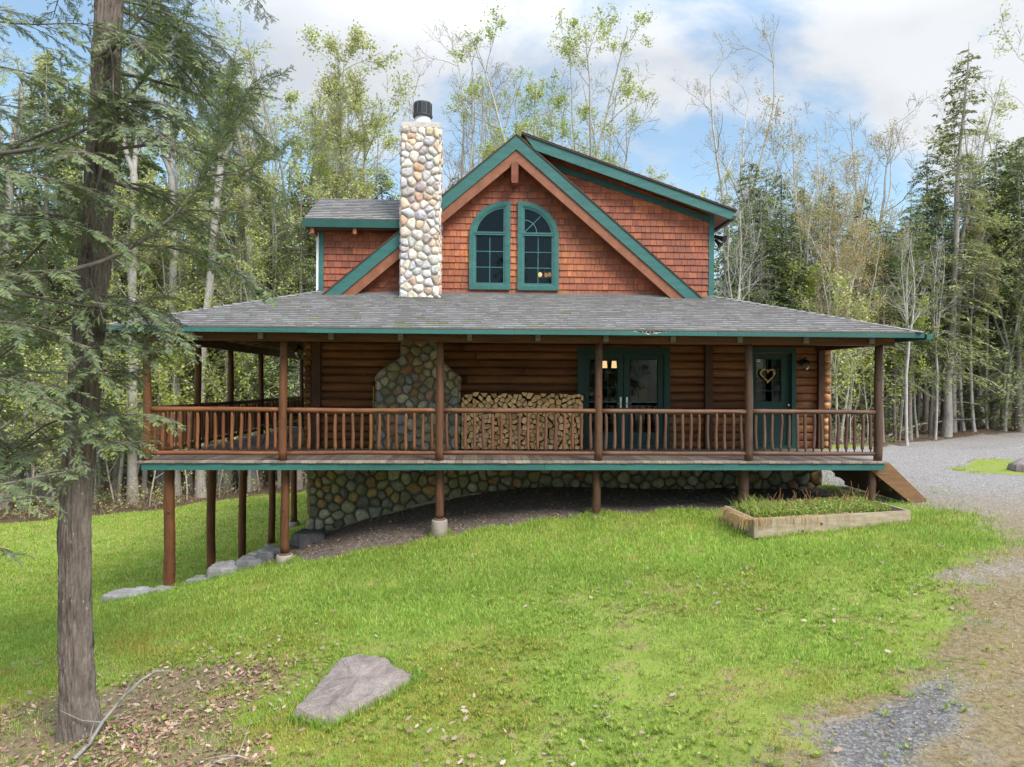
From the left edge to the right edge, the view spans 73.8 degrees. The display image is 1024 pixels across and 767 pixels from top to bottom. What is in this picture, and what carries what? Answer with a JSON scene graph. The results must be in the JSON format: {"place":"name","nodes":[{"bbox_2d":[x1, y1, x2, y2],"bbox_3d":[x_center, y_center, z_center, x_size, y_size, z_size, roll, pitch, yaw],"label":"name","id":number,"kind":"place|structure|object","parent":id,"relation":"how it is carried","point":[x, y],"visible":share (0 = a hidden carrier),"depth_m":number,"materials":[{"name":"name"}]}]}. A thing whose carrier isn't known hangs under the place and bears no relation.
{"place":"outdoors","nodes":[
{"label":"outdoors","id":0,"kind":"place"},
{"bbox_2d":[0,312,1023,766],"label":"ground","id":1,"kind":"structure","parent":0,"point":[998,750],"depth_m":7.50,"materials":[{"name":"green plant"}]},
{"bbox_2d":[0,42,48,508],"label":"pine tree","id":2,"kind":"object","parent":1,"relation":"on","point":[20,93],"visible":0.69,"depth_m":28.21,"materials":[{"name":"green plant"}]},
{"bbox_2d":[0,124,55,514],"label":"hemlock tree","id":3,"kind":"object","parent":1,"relation":"on","point":[8,367],"visible":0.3,"depth_m":27.30,"materials":[{"name":"green plant"}]},
{"bbox_2d":[0,352,67,517],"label":"sapling","id":4,"kind":"object","parent":1,"relation":"on","point":[34,427],"visible":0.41,"depth_m":25.89,"materials":[{"name":"green plant"}]},
{"bbox_2d":[7,48,105,487],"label":"birch tree","id":5,"kind":"object","parent":1,"relation":"on","point":[38,62],"visible":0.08,"depth_m":32.46,"materials":[{"name":"green plant"}]},
{"bbox_2d":[0,61,125,502],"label":"hemlock tree","id":6,"kind":"object","parent":1,"relation":"on","point":[45,99],"visible":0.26,"depth_m":28.99,"materials":[{"name":"green plant"}]},
{"bbox_2d":[7,339,120,468],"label":"sapling","id":7,"kind":"object","parent":1,"relation":"on","point":[59,362],"visible":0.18,"depth_m":26.28,"materials":[{"name":"green plant"}]},
{"bbox_2d":[0,3,136,501],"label":"bare tree","id":8,"kind":"object","parent":1,"relation":"on","point":[2,203],"visible":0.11,"depth_m":29.91,"materials":[{"name":"green plant"}]},
{"bbox_2d":[0,47,137,498],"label":"hemlock tree","id":9,"kind":"object","parent":1,"relation":"on","point":[67,64],"visible":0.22,"depth_m":29.78,"materials":[{"name":"green plant"}]},
{"bbox_2d":[30,165,164,501],"bbox_3d":[-18.117,-2.607,30.522,5.578,15.978,7.606,0,0,-9],"label":"birch tree","id":10,"kind":"object","parent":1,"relation":"on","point":[111,288],"visible":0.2,"depth_m":28.73,"materials":[{"name":"green plant"}]},
{"bbox_2d":[40,344,156,508],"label":"sapling","id":11,"kind":"object","parent":1,"relation":"on","point":[123,402],"visible":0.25,"depth_m":27.45,"materials":[{"name":"green plant"}]},
{"bbox_2d":[29,78,182,497],"bbox_3d":[-18.689,-4.501,31.909,6.571,20.003,6.381,0,0,-34],"label":"hemlock tree","id":12,"kind":"object","parent":1,"relation":"on","point":[115,471],"visible":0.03,"depth_m":32.07,"materials":[{"name":"green plant"}]},
{"bbox_2d":[65,53,162,503],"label":"tree","id":13,"kind":"object","parent":1,"relation":"on","point":[132,464],"visible":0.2,"depth_m":28.99,"materials":[{"name":"plant"}]},
{"bbox_2d":[59,670,170,760],"bbox_3d":[-3.855,3.052,6.523,0.424,0.438,1.219,0,0,11],"label":"fallen branch","id":14,"kind":"object","parent":1,"relation":"on","point":[86,746],"visible":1,"depth_m":6.32,"materials":[{"name":"grey wood"}]},
{"bbox_2d":[41,91,191,496],"bbox_3d":[-17.669,-4.111,31.266,6.675,19.009,5.910,0,0,-40],"label":"hemlock tree","id":15,"kind":"object","parent":1,"relation":"on","point":[156,167],"visible":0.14,"depth_m":31.11,"materials":[{"name":"green plant"}]},
{"bbox_2d":[109,203,179,502],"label":"birch tree","id":16,"kind":"object","parent":1,"relation":"on","point":[120,476],"visible":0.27,"depth_m":29.68,"materials":[{"name":"green plant"}]},
{"bbox_2d":[113,67,186,495],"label":"pine tree","id":17,"kind":"object","parent":1,"relation":"on","point":[169,166],"visible":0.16,"depth_m":30.05,"materials":[{"name":"green plant"}]},
{"bbox_2d":[0,0,300,744],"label":"hemlock tree","id":18,"kind":"object","parent":1,"relation":"on","point":[82,419],"visible":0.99,"depth_m":6.34,"materials":[{"name":"green plant"}]},
{"bbox_2d":[106,344,211,506],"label":"sapling","id":19,"kind":"object","parent":1,"relation":"on","point":[165,378],"visible":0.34,"depth_m":28.17,"materials":[{"name":"green plant"}]},
{"bbox_2d":[71,152,251,497],"bbox_3d":[-16.608,-3.316,31.299,8.150,17.119,5.976,0,0,23],"label":"birch tree","id":20,"kind":"object","parent":1,"relation":"on","point":[144,475],"visible":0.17,"depth_m":30.32,"materials":[{"name":"green plant"}]},
{"bbox_2d":[121,344,221,499],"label":"sapling","id":21,"kind":"object","parent":1,"relation":"on","point":[162,384],"visible":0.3,"depth_m":28.49,"materials":[{"name":"green plant"}]},
{"bbox_2d":[117,192,234,449],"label":"birch tree","id":22,"kind":"object","parent":1,"relation":"on","point":[166,301],"visible":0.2,"depth_m":29.64,"materials":[{"name":"green plant"}]},
{"bbox_2d":[115,51,283,491],"bbox_3d":[-14.683,-5.606,32.599,7.570,21.684,10.323,0,0,8],"label":"birch tree","id":23,"kind":"object","parent":1,"relation":"on","point":[186,292],"visible":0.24,"depth_m":30.59,"materials":[{"name":"green plant"}]},
{"bbox_2d":[156,296,253,491],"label":"sapling","id":24,"kind":"object","parent":1,"relation":"on","point":[223,381],"visible":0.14,"depth_m":30.14,"materials":[{"name":"green plant"}]},
{"bbox_2d":[151,61,263,497],"bbox_3d":[-13.304,-4.755,30.147,4.442,19.566,3.869,0,0,-35],"label":"tree","id":25,"kind":"object","parent":1,"relation":"on","point":[210,285],"visible":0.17,"depth_m":29.59,"materials":[{"name":"plant"}]},
{"bbox_2d":[173,346,264,496],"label":"sapling","id":26,"kind":"object","parent":1,"relation":"on","point":[220,386],"visible":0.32,"depth_m":29.25,"materials":[{"name":"green plant"}]},
{"bbox_2d":[175,167,291,491],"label":"birch tree","id":27,"kind":"object","parent":1,"relation":"on","point":[249,232],"visible":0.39,"depth_m":29.05,"materials":[{"name":"green plant"}]},
{"bbox_2d":[187,137,284,491],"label":"birch tree","id":28,"kind":"object","parent":1,"relation":"on","point":[247,151],"visible":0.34,"depth_m":30.74,"materials":[{"name":"green plant"}]},
{"bbox_2d":[201,351,299,490],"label":"sapling","id":29,"kind":"object","parent":1,"relation":"on","point":[246,381],"visible":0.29,"depth_m":28.98,"materials":[{"name":"green plant"}]},
{"bbox_2d":[209,49,293,489],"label":"pine tree","id":30,"kind":"object","parent":1,"relation":"on","point":[240,146],"visible":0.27,"depth_m":30.15,"materials":[{"name":"green plant"}]},
{"bbox_2d":[222,83,284,491],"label":"pine tree","id":31,"kind":"object","parent":1,"relation":"on","point":[225,368],"visible":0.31,"depth_m":31.79,"materials":[{"name":"green plant"}]},
{"bbox_2d":[180,0,333,482],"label":"birch tree","id":32,"kind":"object","parent":1,"relation":"on","point":[248,54],"visible":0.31,"depth_m":30.83,"materials":[{"name":"green plant"}]},
{"bbox_2d":[219,193,296,486],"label":"hemlock tree","id":33,"kind":"object","parent":1,"relation":"on","point":[260,472],"visible":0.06,"depth_m":31.46,"materials":[{"name":"green plant"}]},
{"bbox_2d":[227,173,315,489],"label":"hemlock tree","id":34,"kind":"object","parent":1,"relation":"on","point":[297,375],"visible":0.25,"depth_m":29.48,"materials":[{"name":"green plant"}]},
{"bbox_2d":[222,159,335,487],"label":"birch tree","id":35,"kind":"object","parent":1,"relation":"on","point":[275,182],"visible":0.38,"depth_m":29.45,"materials":[{"name":"green plant"}]},
{"bbox_2d":[290,528,325,547],"bbox_3d":[-4.157,3.149,13.985,0.707,0.266,0.760,0,0,-2],"label":"rock","id":36,"kind":"object","parent":1,"relation":"on","point":[303,537],"visible":0.97,"depth_m":13.76,"materials":[{"name":"grey stone"}]},
{"bbox_2d":[290,79,345,482],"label":"pine tree","id":37,"kind":"object","parent":1,"relation":"on","point":[317,147],"visible":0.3,"depth_m":32.42,"materials":[{"name":"green plant"}]},
{"bbox_2d":[277,93,379,288],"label":"birch tree","id":38,"kind":"object","parent":1,"relation":"on","point":[358,111],"visible":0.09,"depth_m":35.05,"materials":[{"name":"green plant"}]},
{"bbox_2d":[272,17,388,240],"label":"birch tree","id":39,"kind":"object","parent":1,"relation":"on","point":[334,87],"visible":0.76,"depth_m":29.18,"materials":[{"name":"green plant"}]},
{"bbox_2d":[268,19,425,282],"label":"birch tree","id":40,"kind":"object","parent":1,"relation":"on","point":[379,64],"visible":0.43,"depth_m":30.11,"materials":[{"name":"green plant"}]},
{"bbox_2d":[293,115,400,284],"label":"birch tree","id":41,"kind":"object","parent":1,"relation":"on","point":[386,181],"visible":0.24,"depth_m":32.91,"materials":[{"name":"green plant"}]},
{"bbox_2d":[294,654,412,725],"bbox_3d":[-1.498,3.075,6.935,0.980,0.152,1.433,0,0,8],"label":"rock","id":42,"kind":"object","parent":1,"relation":"on","point":[351,681],"visible":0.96,"depth_m":6.83,"materials":[{"name":"grey stone"}]},
{"bbox_2d":[386,20,520,194],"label":"bare tree","id":43,"kind":"object","parent":1,"relation":"on","point":[462,165],"visible":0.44,"depth_m":34.92,"materials":[{"name":"green plant"}]},
{"bbox_2d":[442,33,515,191],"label":"bare tree","id":44,"kind":"object","parent":1,"relation":"on","point":[472,131],"visible":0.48,"depth_m":32.93,"materials":[{"name":"green plant"}]},
{"bbox_2d":[439,37,526,168],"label":"bare tree","id":45,"kind":"object","parent":1,"relation":"on","point":[506,121],"visible":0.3,"depth_m":35.96,"materials":[{"name":"green plant"}]},
{"bbox_2d":[441,0,565,160],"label":"birch tree","id":46,"kind":"object","parent":1,"relation":"on","point":[518,130],"visible":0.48,"depth_m":33.77,"materials":[{"name":"green plant"}]},
{"bbox_2d":[4,544,1016,766],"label":"weeds","id":47,"kind":"object","parent":1,"relation":"on","point":[661,727],"visible":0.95,"depth_m":7.07,"materials":[{"name":"green plant"}]},
{"bbox_2d":[0,403,1023,521],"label":"undergrowth","id":48,"kind":"object","parent":1,"relation":"on","point":[158,497],"visible":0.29,"depth_m":28.16,"materials":[{"name":"green plant"}]},
{"bbox_2d":[0,147,1023,471],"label":"wood","id":49,"kind":"object","parent":1,"relation":"on","point":[312,283],"depth_m":45.22,"materials":[{"name":"green plant"}]},
{"bbox_2d":[0,420,1023,766],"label":"leaf litter","id":50,"kind":"object","parent":1,"relation":"on","point":[168,732],"visible":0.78,"depth_m":6.67,"materials":[{"name":"brown plant"}]},
{"bbox_2d":[106,100,933,585],"bbox_3d":[0.141,-0.639,18.076,15.232,10.940,12.092,0,0,-2],"label":"log cabin","id":51,"kind":"object","parent":1,"relation":"on","point":[428,304],"visible":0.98,"depth_m":14.76,"materials":[{"name":"brown wood"}]},
{"bbox_2d":[469,201,510,289],"bbox_3d":[-0.490,-3.044,15.080,0.910,1.948,0.125,0,0,-2],"label":"gable window","id":52,"kind":"structure","parent":51,"relation":"in","point":[503,205],"depth_m":15.03,"materials":[{"name":"teal paint"}]},
{"bbox_2d":[517,201,558,290],"bbox_3d":[0.578,-3.034,15.125,0.915,1.955,0.125,0,0,-2],"label":"gable window","id":53,"kind":"structure","parent":51,"relation":"in","point":[522,206],"depth_m":15.08,"materials":[{"name":"teal paint"}]},
{"bbox_2d":[577,347,669,448],"bbox_3d":[2.479,0.336,15.238,2.070,2.255,0.241,0,0,-2],"label":"french door","id":54,"kind":"structure","parent":51,"relation":"in","point":[662,355],"depth_m":15.18,"materials":[{"name":"green paint"}]},
{"bbox_2d":[752,348,795,448],"bbox_3d":[5.825,0.347,15.406,1.090,2.270,0.230,0,0,-2],"label":"front door","id":55,"kind":"structure","parent":51,"relation":"in","point":[787,369],"depth_m":15.40,"materials":[{"name":"green paint"}]},
{"bbox_2d":[540,3,659,165],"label":"birch tree","id":56,"kind":"object","parent":1,"relation":"on","point":[560,99],"visible":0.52,"depth_m":32.10,"materials":[{"name":"green plant"}]},
{"bbox_2d":[573,38,660,177],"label":"bare tree","id":57,"kind":"object","parent":1,"relation":"on","point":[620,147],"visible":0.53,"depth_m":35.73,"materials":[{"name":"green plant"}]},
{"bbox_2d":[672,13,779,291],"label":"bare tree","id":58,"kind":"object","parent":1,"relation":"on","point":[738,146],"visible":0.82,"depth_m":34.94,"materials":[{"name":"grey plant"}]},
{"bbox_2d":[714,197,760,300],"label":"hemlock tree","id":59,"kind":"object","parent":1,"relation":"on","point":[724,283],"visible":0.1,"depth_m":29.34,"materials":[{"name":"green plant"}]},
{"bbox_2d":[714,202,763,301],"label":"hemlock tree","id":60,"kind":"object","parent":1,"relation":"on","point":[744,226],"visible":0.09,"depth_m":31.31,"materials":[{"name":"green plant"}]},
{"bbox_2d":[714,185,768,299],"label":"bare tree","id":61,"kind":"object","parent":1,"relation":"on","point":[739,274],"visible":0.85,"depth_m":27.68,"materials":[{"name":"beige plant"}]},
{"bbox_2d":[715,159,775,302],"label":"hemlock tree","id":62,"kind":"object","parent":1,"relation":"on","point":[756,175],"visible":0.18,"depth_m":33.32,"materials":[{"name":"green plant"}]},
{"bbox_2d":[726,193,802,307],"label":"hemlock tree","id":63,"kind":"object","parent":1,"relation":"on","point":[764,236],"visible":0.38,"depth_m":29.93,"materials":[{"name":"green plant"}]},
{"bbox_2d":[754,254,832,310],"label":"sapling","id":64,"kind":"object","parent":1,"relation":"on","point":[809,284],"visible":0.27,"depth_m":29.11,"materials":[{"name":"green plant"}]},
{"bbox_2d":[751,172,839,415],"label":"hemlock tree","id":65,"kind":"object","parent":1,"relation":"on","point":[782,210],"visible":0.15,"depth_m":31.64,"materials":[{"name":"green plant"}]},
{"bbox_2d":[757,102,847,256],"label":"bare tree","id":66,"kind":"object","parent":1,"relation":"on","point":[817,157],"visible":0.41,"depth_m":34.94,"materials":[{"name":"beige plant"}]},
{"bbox_2d":[763,144,855,309],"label":"bare tree","id":67,"kind":"object","parent":1,"relation":"on","point":[809,220],"visible":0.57,"depth_m":30.06,"materials":[{"name":"beige plant"}]},
{"bbox_2d":[767,211,860,429],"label":"hemlock tree","id":68,"kind":"object","parent":1,"relation":"on","point":[792,237],"visible":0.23,"depth_m":29.25,"materials":[{"name":"green plant"}]},
{"bbox_2d":[774,185,859,439],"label":"hemlock tree","id":69,"kind":"object","parent":1,"relation":"on","point":[803,240],"visible":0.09,"depth_m":30.44,"materials":[{"name":"green plant"}]},
{"bbox_2d":[724,501,910,537],"bbox_3d":[5.274,2.324,11.778,2.889,0.370,1.135,0,0,-7],"label":"garden bed","id":70,"kind":"object","parent":1,"relation":"on","point":[897,514],"visible":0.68,"depth_m":11.28,"materials":[{"name":"brown wood"}]},
{"bbox_2d":[715,484,876,530],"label":"dry stalks","id":71,"kind":"object","parent":70,"relation":"on","point":[746,519],"visible":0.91,"depth_m":11.30,"materials":[{"name":"plant"}]},
{"bbox_2d":[729,493,893,517],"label":"bed plants","id":72,"kind":"object","parent":70,"relation":"on","point":[760,509],"visible":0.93,"depth_m":11.68,"materials":[{"name":"green plant"}]},
{"bbox_2d":[747,84,909,401],"bbox_3d":[13.797,-5.401,30.872,7.369,16.002,4.619,0,0,21],"label":"maple tree","id":73,"kind":"object","parent":1,"relation":"on","point":[849,162],"visible":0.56,"depth_m":30.74,"materials":[{"name":"green plant"}]},
{"bbox_2d":[791,267,893,433],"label":"sapling","id":74,"kind":"object","parent":1,"relation":"on","point":[854,306],"visible":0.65,"depth_m":26.89,"materials":[{"name":"green plant"}]},
{"bbox_2d":[786,184,908,441],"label":"maple tree","id":75,"kind":"object","parent":1,"relation":"on","point":[834,286],"visible":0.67,"depth_m":28.28,"materials":[{"name":"green plant"}]},
{"bbox_2d":[791,194,904,441],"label":"maple tree","id":76,"kind":"object","parent":1,"relation":"on","point":[853,270],"visible":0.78,"depth_m":27.65,"materials":[{"name":"green plant"}]},
{"bbox_2d":[825,306,873,442],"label":"sapling","id":77,"kind":"object","parent":1,"relation":"on","point":[840,368],"visible":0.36,"depth_m":27.94,"materials":[{"name":"green plant"}]},
{"bbox_2d":[800,126,903,432],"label":"bare tree","id":78,"kind":"object","parent":1,"relation":"on","point":[847,169],"visible":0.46,"depth_m":32.88,"materials":[{"name":"beige plant"}]},
{"bbox_2d":[827,224,897,441],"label":"hemlock tree","id":79,"kind":"object","parent":1,"relation":"on","point":[868,394],"visible":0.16,"depth_m":30.93,"materials":[{"name":"green plant"}]},
{"bbox_2d":[814,178,916,441],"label":"maple tree","id":80,"kind":"object","parent":1,"relation":"on","point":[878,272],"visible":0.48,"depth_m":29.79,"materials":[{"name":"green plant"}]},
{"bbox_2d":[826,286,909,442],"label":"sapling","id":81,"kind":"object","parent":1,"relation":"on","point":[871,360],"visible":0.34,"depth_m":29.41,"materials":[{"name":"green plant"}]},
{"bbox_2d":[806,93,938,429],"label":"bare tree","id":82,"kind":"object","parent":1,"relation":"on","point":[886,166],"visible":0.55,"depth_m":35.67,"materials":[{"name":"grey plant"}]},
{"bbox_2d":[831,196,918,438],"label":"hemlock tree","id":83,"kind":"object","parent":1,"relation":"on","point":[871,222],"visible":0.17,"depth_m":31.90,"materials":[{"name":"green plant"}]},
{"bbox_2d":[837,219,943,441],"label":"hemlock tree","id":84,"kind":"object","parent":1,"relation":"on","point":[896,270],"visible":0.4,"depth_m":30.00,"materials":[{"name":"green plant"}]},
{"bbox_2d":[871,246,928,441],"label":"hemlock tree","id":85,"kind":"object","parent":1,"relation":"on","point":[893,406],"visible":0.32,"depth_m":30.68,"materials":[{"name":"green plant"}]},
{"bbox_2d":[874,222,937,445],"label":"bare tree","id":86,"kind":"object","parent":1,"relation":"on","point":[906,306],"visible":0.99,"depth_m":27.82,"materials":[{"name":"grey plant"}]},
{"bbox_2d":[881,294,939,441],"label":"sapling","id":87,"kind":"object","parent":1,"relation":"on","point":[915,323],"visible":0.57,"depth_m":30.16,"materials":[{"name":"green plant"}]},
{"bbox_2d":[871,192,962,440],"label":"hemlock tree","id":88,"kind":"object","parent":1,"relation":"on","point":[910,419],"visible":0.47,"depth_m":31.01,"materials":[{"name":"green plant"}]},
{"bbox_2d":[874,153,980,430],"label":"hemlock tree","id":89,"kind":"object","parent":1,"relation":"on","point":[925,414],"visible":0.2,"depth_m":33.77,"materials":[{"name":"green plant"}]},
{"bbox_2d":[915,219,963,439],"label":"bare tree","id":90,"kind":"object","parent":1,"relation":"on","point":[936,366],"visible":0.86,"depth_m":31.11,"materials":[{"name":"grey plant"}]},
{"bbox_2d":[906,188,973,434],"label":"hemlock tree","id":91,"kind":"object","parent":1,"relation":"on","point":[931,411],"visible":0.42,"depth_m":32.75,"materials":[{"name":"green plant"}]},
{"bbox_2d":[891,46,1017,436],"bbox_3d":[20.623,-6.759,32.409,5.548,18.792,5.559,0,0,-42],"label":"hemlock tree","id":92,"kind":"object","parent":1,"relation":"on","point":[947,423],"visible":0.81,"depth_m":32.22,"materials":[{"name":"green plant"}]},
{"bbox_2d":[916,182,1023,428],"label":"hemlock tree","id":93,"kind":"object","parent":1,"relation":"on","point":[965,394],"visible":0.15,"depth_m":35.31,"materials":[{"name":"green plant"}]},
{"bbox_2d":[920,0,1023,413],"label":"birch tree","id":94,"kind":"object","parent":1,"relation":"on","point":[993,139],"visible":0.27,"depth_m":38.45,"materials":[{"name":"green plant"}]},
{"bbox_2d":[920,54,1023,422],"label":"bare tree","id":95,"kind":"object","parent":1,"relation":"on","point":[982,153],"visible":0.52,"depth_m":37.18,"materials":[{"name":"beige plant"}]},
{"bbox_2d":[929,174,1023,430],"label":"birch tree","id":96,"kind":"object","parent":1,"relation":"on","point":[1005,414],"visible":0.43,"depth_m":32.84,"materials":[{"name":"green plant"}]},
{"bbox_2d":[943,207,1009,431],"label":"tree","id":97,"kind":"object","parent":1,"relation":"on","point":[971,392],"visible":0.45,"depth_m":32.79,"materials":[{"name":"grey plant"}]},
{"bbox_2d":[952,157,1001,432],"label":"pine tree","id":98,"kind":"object","parent":1,"relation":"on","point":[966,218],"visible":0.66,"depth_m":32.73,"materials":[{"name":"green plant"}]},
{"bbox_2d":[941,154,1023,427],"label":"hemlock tree","id":99,"kind":"object","parent":1,"relation":"on","point":[995,170],"visible":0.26,"depth_m":34.45,"materials":[{"name":"green plant"}]},
{"bbox_2d":[941,138,1023,425],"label":"hemlock tree","id":100,"kind":"object","parent":1,"relation":"on","point":[1002,147],"visible":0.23,"depth_m":34.75,"materials":[{"name":"green plant"}]},
{"bbox_2d":[956,147,1023,431],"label":"hemlock tree","id":101,"kind":"object","parent":1,"relation":"on","point":[1017,389],"visible":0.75,"depth_m":33.10,"materials":[{"name":"green plant"}]},
{"bbox_2d":[963,219,1023,428],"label":"birch tree","id":102,"kind":"object","parent":1,"relation":"on","point":[995,288],"visible":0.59,"depth_m":32.90,"materials":[{"name":"green plant"}]},
{"bbox_2d":[0,444,1023,766],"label":"grass","id":103,"kind":"structure","parent":0,"point":[22,622],"depth_m":9.20,"materials":[{"name":"green plant"}]},
{"bbox_2d":[0,0,1023,306],"label":"sky","id":104,"kind":"structure","parent":0,"point":[857,56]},
{"bbox_2d":[289,448,1023,766],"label":"gravel","id":105,"kind":"structure","parent":0,"point":[866,761],"depth_m":13.38,"materials":[{"name":"grey gravel"}]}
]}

